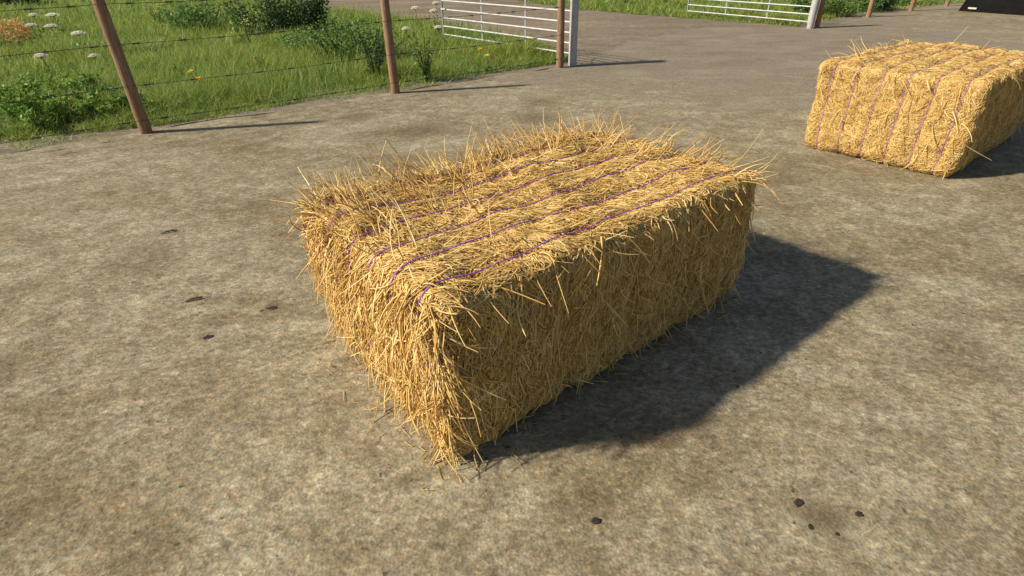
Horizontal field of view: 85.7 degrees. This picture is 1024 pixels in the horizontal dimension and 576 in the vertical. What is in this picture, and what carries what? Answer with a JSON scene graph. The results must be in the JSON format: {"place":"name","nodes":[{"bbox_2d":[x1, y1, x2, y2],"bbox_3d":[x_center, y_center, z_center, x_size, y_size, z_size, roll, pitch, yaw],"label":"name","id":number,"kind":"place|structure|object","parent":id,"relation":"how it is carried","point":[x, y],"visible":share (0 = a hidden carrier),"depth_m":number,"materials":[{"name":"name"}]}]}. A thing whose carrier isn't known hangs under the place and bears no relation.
{"place":"outdoors","nodes":[
{"label":"outdoors","id":0,"kind":"place"},
{"bbox_2d":[0,0,568,141],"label":"meadow grass","id":1,"kind":"structure","parent":0,"point":[177,103],"depth_m":11.31,"materials":[{"name":"green plant"}]},
{"bbox_2d":[0,41,621,154],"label":"verge","id":2,"kind":"structure","parent":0,"point":[587,53],"depth_m":8.87,"materials":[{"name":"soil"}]},
{"bbox_2d":[0,86,86,132],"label":"nettle","id":3,"kind":"object","parent":2,"relation":"on","point":[50,104],"visible":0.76,"depth_m":7.65,"materials":[{"name":"green plant"}]},
{"bbox_2d":[62,83,124,123],"bbox_3d":[-6.102,-2.697,8.092,0.891,0.512,0.811,8,33,15],"label":"nettle","id":4,"kind":"object","parent":2,"relation":"on","point":[86,103],"visible":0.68,"depth_m":8.00,"materials":[{"name":"green plant"}]},
{"bbox_2d":[113,89,154,113],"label":"nettle","id":5,"kind":"object","parent":2,"relation":"on","point":[127,105],"visible":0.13,"depth_m":8.12,"materials":[{"name":"green plant"}]},
{"bbox_2d":[411,29,435,81],"bbox_3d":[-1.582,-4.170,9.954,0.455,0.941,0.593,-1,31,0],"label":"weed","id":6,"kind":"object","parent":2,"relation":"on","point":[426,67],"visible":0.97,"depth_m":9.99,"materials":[{"name":"green plant"}]},
{"bbox_2d":[7,0,963,152],"bbox_3d":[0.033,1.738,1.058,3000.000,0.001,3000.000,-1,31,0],"label":"meadow ground","id":7,"kind":"structure","parent":0,"point":[704,17],"depth_m":18.46,"materials":[{"name":"green plant"}]},
{"bbox_2d":[0,16,39,46],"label":"orange shrub","id":8,"kind":"object","parent":7,"relation":"on","point":[8,31],"visible":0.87,"depth_m":14.35,"materials":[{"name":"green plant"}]},
{"bbox_2d":[0,79,39,114],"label":"nettle","id":9,"kind":"object","parent":7,"relation":"on","point":[27,84],"visible":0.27,"depth_m":8.04,"materials":[{"name":"green plant"}]},
{"bbox_2d":[0,0,40,4],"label":"shrub","id":10,"kind":"object","parent":7,"relation":"on","point":[15,1],"visible":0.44,"depth_m":28.07,"materials":[{"name":"green plant"}]},
{"bbox_2d":[24,23,45,44],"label":"umbel flower","id":11,"kind":"object","parent":7,"relation":"on","point":[31,25],"visible":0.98,"depth_m":14.36,"materials":[{"name":"white plant"}]},
{"bbox_2d":[27,13,45,32],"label":"umbel flower","id":12,"kind":"object","parent":7,"relation":"on","point":[33,14],"visible":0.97,"depth_m":16.47,"materials":[{"name":"white plant"}]},
{"bbox_2d":[33,53,56,74],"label":"umbel flower","id":13,"kind":"object","parent":7,"relation":"on","point":[41,55],"visible":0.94,"depth_m":10.75,"materials":[{"name":"white plant"}]},
{"bbox_2d":[43,24,59,40],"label":"umbel flower","id":14,"kind":"object","parent":7,"relation":"on","point":[50,25],"visible":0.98,"depth_m":14.05,"materials":[{"name":"white plant"}]},
{"bbox_2d":[7,65,98,91],"bbox_3d":[-7.835,-3.589,9.640,1.317,0.486,1.436,-1,31,0],"label":"nettle","id":15,"kind":"object","parent":7,"relation":"on","point":[42,79],"visible":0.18,"depth_m":9.38,"materials":[{"name":"green plant"}]},
{"bbox_2d":[45,12,63,35],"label":"umbel flower","id":16,"kind":"object","parent":7,"relation":"on","point":[51,14],"visible":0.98,"depth_m":16.34,"materials":[{"name":"white plant"}]},
{"bbox_2d":[38,70,109,99],"bbox_3d":[-6.878,-3.120,8.781,0.952,0.542,0.876,21,38,32],"label":"nettle","id":17,"kind":"object","parent":7,"relation":"on","point":[80,80],"visible":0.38,"depth_m":8.69,"materials":[{"name":"green plant"}]},
{"bbox_2d":[70,30,87,51],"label":"umbel flower","id":18,"kind":"object","parent":7,"relation":"on","point":[79,32],"visible":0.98,"depth_m":12.83,"materials":[{"name":"white plant"}]},
{"bbox_2d":[87,53,103,74],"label":"umbel flower","id":19,"kind":"object","parent":7,"relation":"on","point":[92,54],"visible":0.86,"depth_m":10.56,"materials":[{"name":"white plant"}]},
{"bbox_2d":[136,0,162,20],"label":"yellow weed","id":20,"kind":"object","parent":7,"relation":"on","point":[149,9],"visible":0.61,"depth_m":19.43,"materials":[{"name":"green plant"}]},
{"bbox_2d":[136,78,173,95],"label":"nettle","id":21,"kind":"object","parent":7,"relation":"on","point":[151,84],"visible":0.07,"depth_m":9.22,"materials":[{"name":"green plant"}]},
{"bbox_2d":[148,1,170,23],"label":"yellow weed","id":22,"kind":"object","parent":7,"relation":"on","point":[157,14],"visible":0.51,"depth_m":18.00,"materials":[{"name":"green plant"}]},
{"bbox_2d":[156,0,235,30],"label":"weed","id":23,"kind":"object","parent":7,"relation":"on","point":[185,12],"visible":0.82,"depth_m":16.67,"materials":[{"name":"green plant"}]},
{"bbox_2d":[224,7,263,45],"bbox_3d":[-6.707,-6.464,13.813,0.778,1.018,0.849,24,39,35],"label":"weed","id":24,"kind":"object","parent":7,"relation":"on","point":[247,37],"visible":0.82,"depth_m":13.80,"materials":[{"name":"green plant"}]},
{"bbox_2d":[216,0,316,34],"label":"shrub","id":25,"kind":"object","parent":7,"relation":"on","point":[282,19],"visible":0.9,"depth_m":15.91,"materials":[{"name":"green plant"}]},
{"bbox_2d":[0,0,564,143],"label":"barbed wire fence","id":26,"kind":"object","parent":7,"relation":"on","point":[114,44],"visible":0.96,"depth_m":7.41,"materials":[{"name":"brown wood"}]},
{"bbox_2d":[275,27,326,52],"bbox_3d":[-5.077,-5.969,13.312,1.181,0.645,1.687,-27,40,-35],"label":"weed","id":27,"kind":"object","parent":7,"relation":"on","point":[285,39],"visible":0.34,"depth_m":13.22,"materials":[{"name":"green plant"}]},
{"bbox_2d":[290,0,330,31],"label":"shrub","id":28,"kind":"object","parent":7,"relation":"on","point":[319,4],"visible":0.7,"depth_m":16.43,"materials":[{"name":"green plant"}]},
{"bbox_2d":[288,8,414,69],"bbox_3d":[-3.437,-5.293,11.645,2.737,1.169,1.922,-1,31,0],"label":"weed","id":29,"kind":"object","parent":7,"relation":"on","point":[367,37],"visible":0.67,"depth_m":11.41,"materials":[{"name":"green plant"}]},
{"bbox_2d":[354,25,385,76],"bbox_3d":[-2.556,-4.320,10.199,0.704,0.978,0.835,-19,36,-27],"label":"weed","id":30,"kind":"object","parent":7,"relation":"on","point":[371,61],"visible":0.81,"depth_m":10.15,"materials":[{"name":"green plant"}]},
{"bbox_2d":[401,26,411,45],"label":"umbel flower","id":31,"kind":"object","parent":7,"relation":"on","point":[405,28],"visible":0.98,"depth_m":13.13,"materials":[{"name":"white plant"}]},
{"bbox_2d":[411,6,423,26],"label":"umbel flower","id":32,"kind":"object","parent":7,"relation":"on","point":[415,8],"visible":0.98,"depth_m":15.78,"materials":[{"name":"white plant"}]},
{"bbox_2d":[429,9,439,37],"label":"umbel flower","id":33,"kind":"object","parent":7,"relation":"on","point":[433,10],"visible":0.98,"depth_m":14.97,"materials":[{"name":"white plant"}]},
{"bbox_2d":[432,1,440,29],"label":"umbel flower","id":34,"kind":"object","parent":7,"relation":"on","point":[436,2],"visible":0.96,"depth_m":15.97,"materials":[{"name":"white plant"}]},
{"bbox_2d":[434,25,447,45],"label":"umbel flower","id":35,"kind":"object","parent":7,"relation":"on","point":[438,26],"visible":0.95,"depth_m":13.32,"materials":[{"name":"white plant"}]},
{"bbox_2d":[568,0,578,65],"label":"gate post","id":36,"kind":"object","parent":7,"relation":"on","point":[573,29],"visible":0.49,"depth_m":11.01,"materials":[{"name":"silver metal"}]},
{"bbox_2d":[440,0,569,53],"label":"field gate","id":37,"kind":"structure","parent":36,"relation":"attached to","point":[481,12],"depth_m":12.63,"materials":[{"name":"metal"}]},
{"bbox_2d":[788,0,819,15],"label":"shrub","id":38,"kind":"object","parent":7,"relation":"on","point":[796,2],"visible":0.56,"depth_m":18.54,"materials":[{"name":"green plant"}]},
{"bbox_2d":[807,0,819,28],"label":"gate post","id":39,"kind":"object","parent":7,"relation":"on","point":[812,15],"visible":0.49,"depth_m":15.67,"materials":[{"name":"silver metal"}]},
{"bbox_2d":[687,0,812,22],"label":"field gate","id":40,"kind":"structure","parent":39,"relation":"attached to","point":[767,10],"depth_m":17.20,"materials":[{"name":"metal"}]},
{"bbox_2d":[809,0,868,17],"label":"shrub","id":41,"kind":"object","parent":7,"relation":"on","point":[834,8],"visible":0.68,"depth_m":18.25,"materials":[{"name":"green plant"}]},
{"bbox_2d":[842,0,884,11],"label":"shrub","id":42,"kind":"object","parent":7,"relation":"on","point":[865,7],"visible":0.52,"depth_m":19.51,"materials":[{"name":"green plant"}]},
{"bbox_2d":[813,0,950,27],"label":"barbed wire fence","id":43,"kind":"object","parent":7,"relation":"on","point":[868,13],"visible":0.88,"depth_m":17.33,"materials":[{"name":"brown wood"}]},
{"bbox_2d":[887,0,916,6],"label":"shrub","id":44,"kind":"object","parent":7,"relation":"on","point":[905,1],"visible":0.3,"depth_m":21.16,"materials":[{"name":"green plant"}]},
{"bbox_2d":[0,3,1023,575],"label":"yard","id":45,"kind":"structure","parent":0,"point":[866,359],"depth_m":3.10,"materials":[{"name":"grey concrete"}]},
{"bbox_2d":[185,295,202,301],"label":"twig","id":46,"kind":"object","parent":45,"relation":"on","point":[192,298],"visible":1,"depth_m":3.81,"materials":[{"name":"grey wood"}]},
{"bbox_2d":[203,335,213,339],"bbox_3d":[-1.895,0.305,3.447,0.065,0.008,0.049,-10,33,-15],"label":"dirt clod","id":47,"kind":"object","parent":45,"relation":"on","point":[207,337],"visible":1,"depth_m":3.44,"materials":[{"name":"soil"}]},
{"bbox_2d":[265,306,277,309],"bbox_3d":[-1.619,0.135,3.717,0.079,0.006,0.042,-14,33,-20],"label":"dirt clod","id":48,"kind":"object","parent":45,"relation":"on","point":[272,307],"visible":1,"depth_m":3.72,"materials":[{"name":"brown soil"}]},
{"bbox_2d":[286,298,751,496],"bbox_3d":[0.195,0.535,2.992,2.942,0.008,1.298,-5,32,-7],"label":"fallen straw","id":49,"kind":"object","parent":45,"relation":"on","point":[524,422],"visible":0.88,"depth_m":2.87,"materials":[{"name":"yellow plant"}]},
{"bbox_2d":[270,104,786,474],"bbox_3d":[0.156,-0.243,3.347,2.687,1.335,1.850,-23,38,-32],"label":"straw bale","id":50,"kind":"object","parent":45,"relation":"on","point":[475,303],"visible":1,"depth_m":2.73},
{"bbox_2d":[590,517,601,523],"bbox_3d":[0.348,0.966,2.290,0.050,0.009,0.034,-1,31,0],"label":"dirt clod","id":51,"kind":"object","parent":45,"relation":"on","point":[595,520],"visible":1,"depth_m":2.29,"materials":[{"name":"soil"}]},
{"bbox_2d":[793,498,803,506],"bbox_3d":[1.221,0.913,2.350,0.052,0.008,0.033,-21,36,-29],"label":"dirt clod","id":52,"kind":"object","parent":45,"relation":"on","point":[797,502],"visible":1,"depth_m":2.35,"materials":[{"name":"soil"}]},
{"bbox_2d":[855,511,863,516],"bbox_3d":[1.444,0.941,2.299,0.041,0.006,0.031,-7,32,-10],"label":"dirt clod","id":53,"kind":"object","parent":45,"relation":"on","point":[859,514],"visible":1,"depth_m":2.29,"materials":[{"name":"soil"}]},
{"bbox_2d":[801,30,1023,179],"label":"straw bale","id":54,"kind":"object","parent":45,"relation":"on","point":[943,110],"visible":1,"depth_m":5.72},
{"bbox_2d":[296,0,795,49],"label":"dirt track","id":55,"kind":"structure","parent":0,"point":[595,27],"depth_m":18.70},
{"bbox_2d":[526,0,965,25],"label":"meadow grass","id":56,"kind":"structure","parent":0,"point":[673,6],"depth_m":20.57,"materials":[{"name":"green plant"}]},
{"bbox_2d":[800,1,964,26],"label":"verge","id":57,"kind":"structure","parent":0,"point":[835,21],"depth_m":18.26,"materials":[{"name":"soil"}]},
{"bbox_2d":[873,0,898,10],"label":"shrub","id":58,"kind":"object","parent":57,"relation":"on","point":[888,4],"visible":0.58,"depth_m":19.85,"materials":[{"name":"green plant"}]},
{"bbox_2d":[958,0,1023,14],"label":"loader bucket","id":59,"kind":"object","parent":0,"point":[1012,7],"visible":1,"depth_m":18.46,"materials":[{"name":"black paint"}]}
]}

